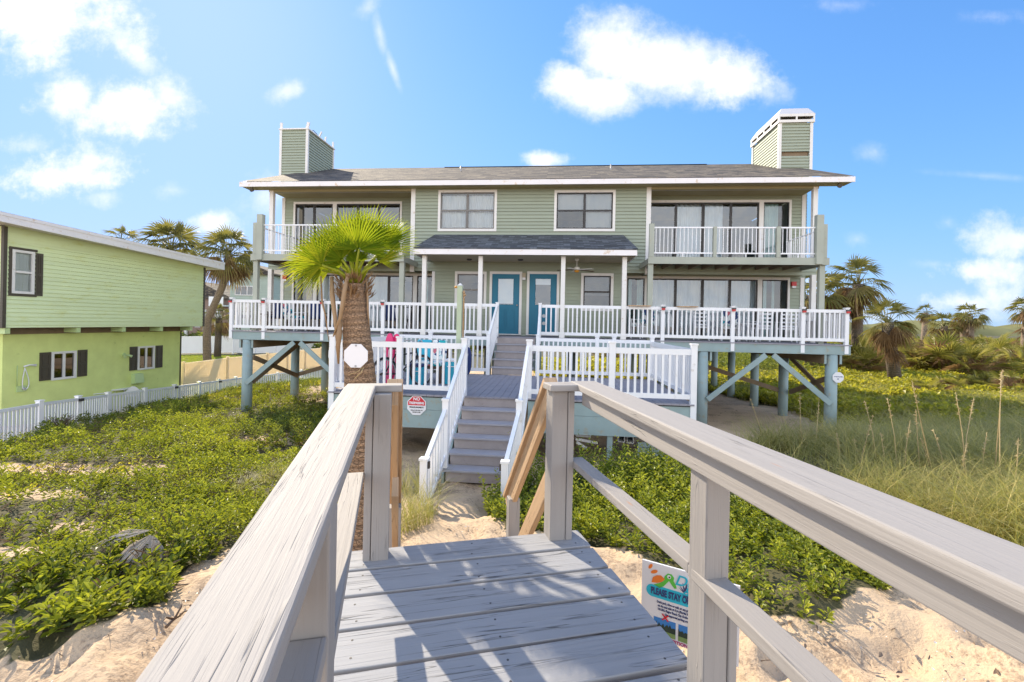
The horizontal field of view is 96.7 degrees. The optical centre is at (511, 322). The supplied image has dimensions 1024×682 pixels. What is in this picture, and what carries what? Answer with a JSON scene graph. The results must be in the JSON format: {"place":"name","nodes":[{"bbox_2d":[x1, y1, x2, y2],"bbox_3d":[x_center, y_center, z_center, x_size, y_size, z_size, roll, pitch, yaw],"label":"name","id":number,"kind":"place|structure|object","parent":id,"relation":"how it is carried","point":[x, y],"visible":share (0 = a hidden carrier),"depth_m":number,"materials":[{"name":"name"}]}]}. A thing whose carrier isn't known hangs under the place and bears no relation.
{"place":"outdoors","nodes":[
{"label":"outdoors","id":0,"kind":"place"},
{"bbox_2d":[181,354,328,389],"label":"lawn","id":1,"kind":"structure","parent":0,"point":[185,358],"depth_m":41.04,"materials":[{"name":"green plant"}]},
{"bbox_2d":[0,332,1023,681],"bbox_3d":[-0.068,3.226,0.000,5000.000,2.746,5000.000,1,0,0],"label":"ground","id":2,"kind":"structure","parent":0,"point":[94,652],"depth_m":3.40,"materials":[{"name":"beige sand"}]},
{"bbox_2d":[34,413,84,427],"bbox_3d":[-13.634,3.003,13.763,1.586,0.498,0.782,1,0,0],"label":"bare shrub","id":3,"kind":"object","parent":2,"relation":"on","point":[65,420],"visible":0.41,"depth_m":13.69,"materials":[{"name":"grey plant"}]},
{"bbox_2d":[0,211,224,425],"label":"lime house","id":4,"kind":"structure","parent":2,"relation":"on","point":[82,312],"depth_m":17.39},
{"bbox_2d":[12,249,34,293],"bbox_3d":[-16.235,-1.676,15.079,0.140,1.429,0.637,1,0,5],"label":"window","id":5,"kind":"structure","parent":4,"relation":"in","point":[21,262],"depth_m":15.15,"materials":[{"name":"white glass"}]},
{"bbox_2d":[16,364,36,391],"bbox_3d":[-16.766,1.900,15.707,0.129,0.927,0.515,1,0,13],"label":"outdoor shower","id":6,"kind":"object","parent":4,"relation":"attached to","point":[22,388],"visible":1,"depth_m":15.61,"materials":[{"name":"grey metal"}]},
{"bbox_2d":[50,351,76,380],"bbox_3d":[-16.782,1.577,16.959,0.250,1.440,1.268,1,0,5],"label":"window","id":7,"kind":"structure","parent":4,"relation":"in","point":[63,363],"depth_m":16.93,"materials":[{"name":"white glass"}]},
{"bbox_2d":[131,373,143,383],"bbox_3d":[-16.338,2.437,19.877,0.220,0.440,0.420,1,0,5],"label":"wall vent","id":8,"kind":"object","parent":4,"relation":"attached to","point":[137,378],"depth_m":19.77,"materials":[{"name":"green plastic"}]},
{"bbox_2d":[137,346,154,369],"bbox_3d":[-16.460,1.558,20.368,0.250,1.445,1.248,1,0,5],"label":"window","id":9,"kind":"structure","parent":4,"relation":"in","point":[146,354],"depth_m":20.33,"materials":[{"name":"white glass"}]},
{"bbox_2d":[102,224,139,240],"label":"cabbage palm","id":10,"kind":"object","parent":2,"relation":"on","point":[130,234],"visible":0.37,"depth_m":45.89,"materials":[{"name":"green plant"}]},
{"bbox_2d":[0,381,327,650],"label":"dune shrubs","id":11,"kind":"object","parent":2,"relation":"on","point":[82,586],"visible":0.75,"depth_m":5.42,"materials":[{"name":"green plant"}]},
{"bbox_2d":[95,529,168,582],"bbox_3d":[-3.408,2.166,3.922,0.765,0.553,0.490,1,0,8],"label":"fallen palm leaf","id":12,"kind":"object","parent":11,"relation":"on","point":[138,545],"visible":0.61,"depth_m":4.05,"materials":[{"name":"grey plant"}]},
{"bbox_2d":[0,383,327,610],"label":"dead twigs","id":13,"kind":"object","parent":2,"relation":"on","point":[51,473],"visible":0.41,"depth_m":6.70,"materials":[{"name":"brown plant"}]},
{"bbox_2d":[0,370,328,440],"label":"picket fence","id":14,"kind":"object","parent":2,"relation":"on","point":[105,400],"visible":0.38,"depth_m":16.48,"materials":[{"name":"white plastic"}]},
{"bbox_2d":[134,217,211,256],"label":"cabbage palm","id":15,"kind":"object","parent":2,"relation":"on","point":[179,230],"visible":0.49,"depth_m":41.48,"materials":[{"name":"green plant"}]},
{"bbox_2d":[163,599,187,628],"bbox_3d":[-2.358,2.038,3.191,0.197,0.082,0.179,1,0,41],"label":"fallen twig","id":16,"kind":"object","parent":2,"relation":"on","point":[172,619],"visible":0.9,"depth_m":3.18,"materials":[{"name":"brown wood"}]},
{"bbox_2d":[182,282,229,335],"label":"brown house","id":17,"kind":"structure","parent":2,"relation":"on","point":[210,291],"depth_m":65.97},
{"bbox_2d":[200,303,234,356],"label":"cabbage palm","id":18,"kind":"object","parent":2,"relation":"on","point":[219,328],"visible":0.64,"depth_m":43.77,"materials":[{"name":"green plant"}]},
{"bbox_2d":[186,225,262,360],"bbox_3d":[-21.271,-1.550,33.941,4.621,11.612,5.536,1,0,0],"label":"cabbage palm","id":19,"kind":"object","parent":2,"relation":"on","point":[233,272],"visible":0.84,"depth_m":33.74,"materials":[{"name":"green plant"}]},
{"bbox_2d":[181,336,315,353],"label":"fence","id":20,"kind":"object","parent":2,"relation":"on","point":[192,344],"visible":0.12,"depth_m":47.83,"materials":[{"name":"white plastic"}]},
{"bbox_2d":[181,347,321,390],"bbox_3d":[-17.506,3.303,35.637,1.314,2.571,17.905,1,0,17],"label":"tan fence","id":21,"kind":"object","parent":2,"relation":"on","point":[211,370],"visible":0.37,"depth_m":29.93,"materials":[{"name":"beige plastic"}]},
{"bbox_2d":[230,265,282,329],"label":"grey house","id":22,"kind":"structure","parent":2,"relation":"on","point":[242,294],"depth_m":57.98,"materials":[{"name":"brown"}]},
{"bbox_2d":[234,286,252,295],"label":"window","id":23,"kind":"structure","parent":22,"relation":"in","point":[249,292],"depth_m":57.96,"materials":[{"name":"glass"}]},
{"bbox_2d":[279,203,418,550],"bbox_3d":[-1.670,0.582,4.685,1.512,3.759,0.776,1,0,0],"label":"fan palm","id":24,"kind":"object","parent":2,"relation":"on","point":[335,244],"visible":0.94,"depth_m":4.48,"materials":[{"name":"green plant"}]},
{"bbox_2d":[344,344,367,367],"bbox_3d":[-1.519,0.321,4.428,0.229,0.229,0.012,1,0,0],"label":"octagon sign","id":25,"kind":"object","parent":24,"relation":"attached to","point":[355,355],"visible":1,"depth_m":4.43,"materials":[{"name":"white metal"}]},
{"bbox_2d":[32,352,885,447],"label":"fence shrubs","id":26,"kind":"object","parent":2,"relation":"on","point":[301,420],"visible":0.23,"depth_m":13.03,"materials":[{"name":"green plant"}]},
{"bbox_2d":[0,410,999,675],"bbox_3d":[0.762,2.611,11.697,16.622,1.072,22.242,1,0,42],"label":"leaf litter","id":27,"kind":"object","parent":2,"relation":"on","point":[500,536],"visible":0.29,"depth_m":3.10,"materials":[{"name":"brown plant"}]},
{"bbox_2d":[17,487,991,681],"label":"shell bits","id":28,"kind":"object","parent":2,"relation":"on","point":[898,676],"visible":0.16,"depth_m":3.07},
{"bbox_2d":[1,354,1023,497],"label":"dune vines","id":29,"kind":"object","parent":2,"relation":"on","point":[848,380],"visible":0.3,"depth_m":19.22,"materials":[{"name":"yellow plant"}]},
{"bbox_2d":[327,304,698,504],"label":"landing deck","id":30,"kind":"structure","parent":2,"relation":"on","point":[514,387],"depth_m":8.71,"materials":[{"name":"grey wood"}]},
{"bbox_2d":[386,333,393,382],"bbox_3d":[-2.750,0.793,10.148,0.230,1.123,0.180,1,0,5],"label":"paddle board","id":31,"kind":"object","parent":30,"relation":"on","point":[389,338],"visible":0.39,"depth_m":10.13,"materials":[{"name":"pink plastic"}]},
{"bbox_2d":[392,334,398,378],"bbox_3d":[-2.622,0.801,10.236,0.230,1.113,0.179,1,0,5],"label":"paddle board","id":32,"kind":"object","parent":30,"relation":"on","point":[395,340],"visible":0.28,"depth_m":10.20,"materials":[{"name":"pink plastic"}]},
{"bbox_2d":[374,339,433,384],"bbox_3d":[-2.303,0.886,9.709,0.616,1.042,1.748,1,0,35],"label":"bicycle","id":33,"kind":"object","parent":30,"relation":"on","point":[405,367],"visible":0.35,"depth_m":9.79,"materials":[{"name":"black metal"}]},
{"bbox_2d":[406,363,423,384],"bbox_3d":[-2.157,1.161,10.174,0.384,0.480,0.370,1,0,5],"label":"storage tub","id":34,"kind":"object","parent":30,"relation":"on","point":[416,373],"visible":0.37,"depth_m":10.05,"materials":[{"name":"teal plastic"}]},
{"bbox_2d":[407,396,425,414],"bbox_3d":[-1.877,1.625,8.958,0.379,0.379,0.010,1,0,5],"label":"octagon sign","id":35,"kind":"object","parent":30,"relation":"attached to","point":[416,405],"visible":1,"depth_m":8.96,"materials":[{"name":"white metal"}]},
{"bbox_2d":[411,340,448,383],"bbox_3d":[-1.980,0.912,10.975,0.789,0.986,0.760,1,0,5],"label":"garden bench","id":36,"kind":"object","parent":30,"relation":"on","point":[434,356],"visible":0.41,"depth_m":11.07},
{"bbox_2d":[445,358,453,383],"bbox_3d":[-1.363,1.128,10.551,0.364,0.580,0.370,1,0,5],"label":"cooler","id":37,"kind":"object","parent":30,"relation":"on","point":[446,369],"visible":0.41,"depth_m":10.43,"materials":[{"name":"teal plastic"}]},
{"bbox_2d":[454,283,465,362],"bbox_3d":[-1.025,0.314,9.089,0.270,2.222,0.168,1,0,27],"label":"shower post","id":38,"kind":"object","parent":30,"relation":"on","point":[461,294],"visible":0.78,"depth_m":9.07,"materials":[{"name":"beige wood"}]},
{"bbox_2d":[467,347,471,374],"bbox_3d":[-1.195,1.016,12.117,0.240,0.744,0.114,1,0,5],"label":"folded canopy","id":39,"kind":"object","parent":30,"relation":"on","point":[469,363],"visible":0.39,"depth_m":12.08,"materials":[{"name":"blue fabric"}]},
{"bbox_2d":[228,297,851,428],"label":"raised deck","id":40,"kind":"structure","parent":2,"relation":"on","point":[829,355],"depth_m":13.70,"materials":[{"name":"grey wood"}]},
{"bbox_2d":[267,303,287,329],"bbox_3d":[-8.202,-0.260,15.997,0.672,1.035,0.530,1,0,41],"label":"patio chair","id":41,"kind":"object","parent":40,"relation":"on","point":[276,315],"visible":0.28,"depth_m":15.81,"materials":[{"name":"blue fabric"}]},
{"bbox_2d":[283,303,306,330],"bbox_3d":[-7.537,-0.246,15.706,0.530,1.035,0.672,1,0,31],"label":"patio chair","id":42,"kind":"object","parent":40,"relation":"on","point":[291,314],"visible":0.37,"depth_m":15.51,"materials":[{"name":"white metal"}]},
{"bbox_2d":[308,304,327,330],"bbox_3d":[-6.800,-0.230,15.930,0.530,1.035,0.672,1,0,-4],"label":"patio chair","id":43,"kind":"object","parent":40,"relation":"on","point":[315,309],"visible":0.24,"depth_m":15.68,"materials":[{"name":"blue fabric"}]},
{"bbox_2d":[385,305,395,332],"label":"patio chair","id":44,"kind":"object","parent":40,"relation":"on","point":[386,314],"visible":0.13,"depth_m":15.32,"materials":[{"name":"blue fabric"}]},
{"bbox_2d":[394,308,410,333],"bbox_3d":[-3.678,-0.071,15.317,0.560,0.853,0.560,1,0,5],"label":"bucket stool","id":45,"kind":"object","parent":40,"relation":"on","point":[407,313],"visible":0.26,"depth_m":15.16,"materials":[{"name":"white plastic"}]},
{"bbox_2d":[630,309,655,338],"bbox_3d":[4.299,0.003,14.887,0.530,1.035,0.672,1,0,-26],"label":"patio chair","id":46,"kind":"object","parent":40,"relation":"on","point":[640,324],"visible":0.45,"depth_m":14.70,"materials":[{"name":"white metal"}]},
{"bbox_2d":[692,310,714,340],"bbox_3d":[6.160,0.038,14.637,0.530,1.043,0.615,1,0,42],"label":"patio chair","id":47,"kind":"object","parent":40,"relation":"on","point":[702,324],"visible":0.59,"depth_m":14.52,"materials":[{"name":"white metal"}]},
{"bbox_2d":[720,311,738,340],"bbox_3d":[6.867,0.057,14.332,0.530,1.035,0.672,1,0,19],"label":"patio chair","id":48,"kind":"object","parent":40,"relation":"on","point":[728,319],"visible":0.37,"depth_m":14.13,"materials":[{"name":"white metal"}]},
{"bbox_2d":[745,308,773,341],"bbox_3d":[7.761,0.072,14.275,0.530,1.043,0.615,1,0,-9],"label":"patio chair","id":49,"kind":"object","parent":40,"relation":"on","point":[764,327],"visible":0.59,"depth_m":14.09,"materials":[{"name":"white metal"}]},
{"bbox_2d":[774,312,799,342],"bbox_3d":[8.683,0.091,14.387,0.530,1.043,0.615,1,0,14],"label":"patio chair","id":50,"kind":"object","parent":40,"relation":"on","point":[798,314],"visible":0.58,"depth_m":14.18,"materials":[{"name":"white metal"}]},
{"bbox_2d":[833,372,843,382],"bbox_3d":[9.280,1.555,12.949,0.296,0.296,0.010,1,0,5],"label":"octagon sign","id":51,"kind":"object","parent":40,"relation":"attached to","point":[838,377],"visible":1,"depth_m":12.95,"materials":[{"name":"white metal"}]},
{"bbox_2d":[239,108,854,415],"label":"beach duplex","id":52,"kind":"structure","parent":2,"relation":"on","point":[667,235],"depth_m":15.68,"materials":[{"name":"green wood"}]},
{"bbox_2d":[293,201,401,254],"bbox_3d":[-6.179,-3.378,17.135,4.220,2.315,0.224,1,0,5],"label":"sliding door","id":53,"kind":"structure","parent":52,"relation":"in","point":[303,212],"depth_m":17.13,"materials":[{"name":"brown glass"}]},
{"bbox_2d":[291,272,431,329],"bbox_3d":[-5.585,-0.785,17.085,5.520,2.155,0.248,1,0,5],"label":"sliding door","id":54,"kind":"structure","parent":52,"relation":"in","point":[381,282],"depth_m":17.11,"materials":[{"name":"grey glass"}]},
{"bbox_2d":[438,190,496,230],"bbox_3d":[-1.529,-3.856,15.725,2.049,1.425,0.195,1,0,5],"label":"window","id":55,"kind":"structure","parent":52,"relation":"in","point":[455,213],"depth_m":15.75,"materials":[{"name":"white glass"}]},
{"bbox_2d":[454,271,486,308],"bbox_3d":[-1.421,-1.121,15.659,1.100,1.281,0.095,1,0,5],"label":"window","id":56,"kind":"structure","parent":52,"relation":"in","point":[457,273],"depth_m":15.62,"materials":[{"name":"white glass"}]},
{"bbox_2d":[492,274,519,333],"bbox_3d":[-0.225,-0.644,15.520,0.944,2.039,0.125,1,0,5],"label":"door","id":57,"kind":"structure","parent":52,"relation":"in","point":[505,287],"depth_m":15.54,"materials":[{"name":"teal wood"}]},
{"bbox_2d":[528,274,556,333],"bbox_3d":[1.039,-0.624,15.400,0.927,2.052,0.125,1,0,5],"label":"door","id":58,"kind":"structure","parent":52,"relation":"in","point":[535,279],"depth_m":15.43,"materials":[{"name":"teal wood"}]},
{"bbox_2d":[557,259,593,272],"bbox_3d":[2.026,-1.802,14.394,1.196,0.428,1.207,1,0,5],"label":"ceiling fan","id":59,"kind":"object","parent":52,"relation":"hanging from","point":[576,269],"visible":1,"depth_m":14.33,"materials":[{"name":"white glass"}]},
{"bbox_2d":[554,190,615,230],"bbox_3d":[2.440,-3.762,15.329,2.034,1.386,0.157,1,0,5],"label":"window","id":60,"kind":"structure","parent":52,"relation":"in","point":[597,207],"depth_m":15.34,"materials":[{"name":"white glass"}]},
{"bbox_2d":[580,273,613,310],"bbox_3d":[2.849,-1.024,15.279,1.072,1.268,0.145,1,0,5],"label":"window","id":61,"kind":"structure","parent":52,"relation":"in","point":[608,275],"depth_m":15.24,"materials":[{"name":"white metal"}]},
{"bbox_2d":[626,276,789,340],"bbox_3d":[6.737,-0.526,15.914,5.520,2.155,0.249,1,0,5],"label":"sliding door","id":62,"kind":"structure","parent":52,"relation":"in","point":[742,292],"depth_m":15.96,"materials":[{"name":"brown glass"}]},
{"bbox_2d":[651,200,791,257],"bbox_3d":[7.141,-3.098,15.880,4.820,2.315,0.246,1,0,5],"label":"sliding door","id":63,"kind":"structure","parent":52,"relation":"in","point":[685,215],"depth_m":15.92,"materials":[{"name":"brown glass"}]},
{"bbox_2d":[136,378,1023,681],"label":"boardwalk","id":64,"kind":"structure","parent":2,"relation":"on","point":[296,588],"depth_m":1.51,"materials":[{"name":"wood"}]},
{"bbox_2d":[182,329,1019,353],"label":"scrub","id":65,"kind":"object","parent":2,"relation":"on","point":[316,345],"visible":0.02,"depth_m":56.31,"materials":[{"name":"green plant"}]},
{"bbox_2d":[210,359,1023,546],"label":"beach grass","id":66,"kind":"structure","parent":2,"relation":"on","point":[999,519],"depth_m":7.02,"materials":[{"name":"green plant"}]},
{"bbox_2d":[478,430,891,624],"bbox_3d":[1.889,2.119,5.899,5.050,1.073,3.762,1,0,44],"label":"beach bush","id":67,"kind":"object","parent":2,"relation":"on","point":[646,469],"visible":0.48,"depth_m":5.01,"materials":[{"name":"green plant"}]},
{"bbox_2d":[641,559,739,666],"bbox_3d":[1.011,1.935,2.626,0.530,1.000,0.034,1,0,30],"label":"info sign","id":68,"kind":"object","parent":2,"relation":"on","point":[664,597],"visible":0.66,"depth_m":2.67,"materials":[{"name":"white plastic"}]},
{"bbox_2d":[804,272,853,365],"bbox_3d":[21.644,-0.081,33.000,4.177,8.002,4.918,1,0,0],"label":"cabbage palm","id":69,"kind":"object","parent":2,"relation":"on","point":[830,299],"visible":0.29,"depth_m":31.94,"materials":[{"name":"green plant"}]},
{"bbox_2d":[805,271,856,365],"bbox_3d":[22.632,-0.025,33.514,5.094,7.960,4.807,1,0,0],"label":"cabbage palm","id":70,"kind":"object","parent":2,"relation":"on","point":[840,286],"visible":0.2,"depth_m":32.35,"materials":[{"name":"green plant"}]},
{"bbox_2d":[816,253,894,368],"bbox_3d":[24.980,-0.575,33.067,4.526,9.196,4.607,1,0,0],"label":"cabbage palm","id":71,"kind":"object","parent":2,"relation":"on","point":[856,297],"visible":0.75,"depth_m":32.51,"materials":[{"name":"green plant"}]},
{"bbox_2d":[838,354,878,371],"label":"saw palmetto","id":72,"kind":"object","parent":2,"relation":"on","point":[854,361],"visible":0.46,"depth_m":31.20,"materials":[{"name":"green plant"}]},
{"bbox_2d":[838,341,886,371],"bbox_3d":[24.355,2.434,31.596,4.056,2.358,3.713,1,0,-33],"label":"saw palmetto","id":73,"kind":"object","parent":2,"relation":"on","point":[867,353],"visible":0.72,"depth_m":30.82,"materials":[{"name":"green plant"}]},
{"bbox_2d":[842,344,885,371],"bbox_3d":[24.667,2.335,32.398,4.232,2.591,3.254,1,0,-40],"label":"saw palmetto","id":74,"kind":"object","parent":2,"relation":"on","point":[869,360],"visible":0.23,"depth_m":31.32,"materials":[{"name":"green plant"}]},
{"bbox_2d":[840,335,900,371],"bbox_3d":[24.957,2.209,32.773,4.405,2.859,4.812,1,0,-40],"label":"saw palmetto","id":75,"kind":"object","parent":2,"relation":"on","point":[869,345],"visible":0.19,"depth_m":31.76,"materials":[{"name":"green plant"}]},
{"bbox_2d":[850,297,920,378],"bbox_3d":[21.501,1.192,26.068,3.201,5.421,3.246,1,0,0],"label":"cabbage palm","id":76,"kind":"object","parent":2,"relation":"on","point":[889,336],"visible":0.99,"depth_m":25.68,"materials":[{"name":"green plant"}]},
{"bbox_2d":[886,398,896,461],"bbox_3d":[5.787,1.836,6.910,0.222,1.388,0.063,1,0,9],"label":"sea oat stalk","id":77,"kind":"object","parent":2,"relation":"on","point":[892,424],"visible":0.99,"depth_m":6.91,"materials":[{"name":"plant"}]},
{"bbox_2d":[897,338,937,368],"bbox_3d":[29.858,2.429,34.439,4.107,2.641,5.341,1,0,-25],"label":"saw palmetto","id":78,"kind":"object","parent":2,"relation":"on","point":[931,358],"visible":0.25,"depth_m":33.07,"materials":[{"name":"green plant"}]},
{"bbox_2d":[913,411,921,480],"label":"sea oat stalk","id":79,"kind":"object","parent":2,"relation":"on","point":[917,438],"visible":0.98,"depth_m":6.97,"materials":[{"name":"plant"}]},
{"bbox_2d":[912,382,932,471],"bbox_3d":[5.947,1.678,6.548,0.428,1.680,0.068,1,0,0],"label":"sea oat stalk","id":80,"kind":"object","parent":2,"relation":"on","point":[915,396],"visible":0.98,"depth_m":6.54,"materials":[{"name":"plant"}]},
{"bbox_2d":[891,378,957,391],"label":"saw palmetto","id":81,"kind":"object","parent":2,"relation":"on","point":[929,385],"visible":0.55,"depth_m":19.73,"materials":[{"name":"green plant"}]},
{"bbox_2d":[913,304,937,339],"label":"cabbage palm","id":82,"kind":"object","parent":2,"relation":"on","point":[922,316],"visible":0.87,"depth_m":61.83,"materials":[{"name":"green plant"}]},
{"bbox_2d":[902,343,956,370],"bbox_3d":[31.012,2.631,34.023,4.070,2.289,4.446,1,0,18],"label":"saw palmetto","id":83,"kind":"object","parent":2,"relation":"on","point":[913,356],"visible":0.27,"depth_m":33.67,"materials":[{"name":"green plant"}]},
{"bbox_2d":[900,346,970,370],"bbox_3d":[31.137,2.708,33.671,4.753,2.141,3.895,1,0,-13],"label":"saw palmetto","id":84,"kind":"object","parent":2,"relation":"on","point":[934,364],"visible":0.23,"depth_m":32.88,"materials":[{"name":"green plant"}]},
{"bbox_2d":[924,311,965,339],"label":"cabbage palm","id":85,"kind":"object","parent":2,"relation":"on","point":[932,329],"visible":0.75,"depth_m":51.86,"materials":[{"name":"green plant"}]},
{"bbox_2d":[902,329,992,371],"bbox_3d":[30.302,2.099,32.609,5.121,3.301,4.688,1,0,-5],"label":"saw palmetto","id":86,"kind":"object","parent":2,"relation":"on","point":[939,346],"visible":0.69,"depth_m":31.80,"materials":[{"name":"green plant"}]},
{"bbox_2d":[930,374,969,386],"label":"saw palmetto","id":87,"kind":"object","parent":2,"relation":"on","point":[950,381],"visible":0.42,"depth_m":22.21,"materials":[{"name":"green plant"}]},
{"bbox_2d":[955,392,965,470],"bbox_3d":[6.625,1.761,6.705,0.214,1.473,0.070,1,0,0],"label":"sea oat stalk","id":88,"kind":"object","parent":2,"relation":"on","point":[956,404],"visible":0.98,"depth_m":6.71,"materials":[{"name":"plant"}]},
{"bbox_2d":[912,340,1011,373],"bbox_3d":[31.066,2.476,31.784,4.666,2.589,5.097,1,0,-2],"label":"saw palmetto","id":89,"kind":"object","parent":2,"relation":"on","point":[948,359],"visible":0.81,"depth_m":30.84,"materials":[{"name":"green plant"}]},
{"bbox_2d":[949,311,975,342],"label":"cabbage palm","id":90,"kind":"object","parent":2,"relation":"on","point":[962,333],"visible":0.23,"depth_m":52.99,"materials":[{"name":"green plant"}]},
{"bbox_2d":[948,303,991,341],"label":"cabbage palm","id":91,"kind":"object","parent":2,"relation":"on","point":[970,324],"visible":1,"depth_m":49.69,"materials":[{"name":"green plant"}]},
{"bbox_2d":[943,354,996,374],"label":"saw palmetto","id":92,"kind":"object","parent":2,"relation":"on","point":[979,368],"visible":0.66,"depth_m":30.61,"materials":[{"name":"green plant"}]},
{"bbox_2d":[952,370,996,386],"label":"saw palmetto","id":93,"kind":"object","parent":2,"relation":"on","point":[979,377],"visible":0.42,"depth_m":22.70,"materials":[{"name":"green plant"}]},
{"bbox_2d":[953,355,1003,373],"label":"saw palmetto","id":94,"kind":"object","parent":2,"relation":"on","point":[990,365],"visible":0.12,"depth_m":31.31,"materials":[{"name":"green plant"}]},
{"bbox_2d":[963,341,1000,353],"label":"saw palmetto","id":95,"kind":"object","parent":2,"relation":"on","point":[989,345],"visible":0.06,"depth_m":35.59,"materials":[{"name":"green plant"}]},
{"bbox_2d":[961,331,1019,349],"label":"saw palmetto","id":96,"kind":"object","parent":2,"relation":"on","point":[1000,343],"visible":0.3,"depth_m":41.39,"materials":[{"name":"green plant"}]},
{"bbox_2d":[968,369,1019,387],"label":"saw palmetto","id":97,"kind":"object","parent":2,"relation":"on","point":[988,374],"visible":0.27,"depth_m":22.47,"materials":[{"name":"green plant"}]},
{"bbox_2d":[993,369,1005,484],"bbox_3d":[7.014,1.580,6.567,0.140,1.817,0.078,1,0,0],"label":"sea oat stalk","id":98,"kind":"object","parent":2,"relation":"on","point":[998,423],"visible":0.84,"depth_m":6.56,"materials":[{"name":"plant"}]},
{"bbox_2d":[979,347,1021,372],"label":"saw palmetto","id":99,"kind":"object","parent":2,"relation":"on","point":[1002,360],"visible":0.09,"depth_m":32.69,"materials":[{"name":"green plant"}]},
{"bbox_2d":[998,372,1003,485],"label":"sea oat stalk","id":100,"kind":"object","parent":2,"relation":"on","point":[1000,391],"visible":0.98,"depth_m":6.42,"materials":[{"name":"plant"}]},
{"bbox_2d":[986,369,1023,392],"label":"saw palmetto","id":101,"kind":"object","parent":2,"relation":"on","point":[1007,381],"visible":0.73,"depth_m":20.63,"materials":[{"name":"green plant"}]},
{"bbox_2d":[995,347,1023,370],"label":"saw palmetto","id":102,"kind":"object","parent":2,"relation":"on","point":[1019,357],"visible":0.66,"depth_m":32.81,"materials":[{"name":"green plant"}]},
{"bbox_2d":[998,341,1023,366],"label":"saw palmetto","id":103,"kind":"object","parent":2,"relation":"on","point":[1021,347],"visible":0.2,"depth_m":34.04,"materials":[{"name":"green plant"}]},
{"bbox_2d":[1001,296,1023,345],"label":"cabbage palm","id":104,"kind":"object","parent":2,"relation":"on","point":[1018,317],"visible":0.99,"depth_m":44.16,"materials":[{"name":"green plant"}]},
{"bbox_2d":[1006,360,1023,374],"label":"saw palmetto","id":105,"kind":"object","parent":2,"relation":"on","point":[1019,364],"visible":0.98,"depth_m":29.81,"materials":[{"name":"green plant"}]},
{"bbox_2d":[0,0,1023,325],"label":"sky","id":106,"kind":"structure","parent":0,"point":[133,114],"materials":[{"name":"blue"}]},
{"bbox_2d":[832,320,1021,335],"bbox_3d":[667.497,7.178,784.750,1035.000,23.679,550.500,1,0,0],"label":"hills","id":107,"kind":"structure","parent":0,"point":[1002,330],"depth_m":684.00,"materials":[{"name":"green plant"}]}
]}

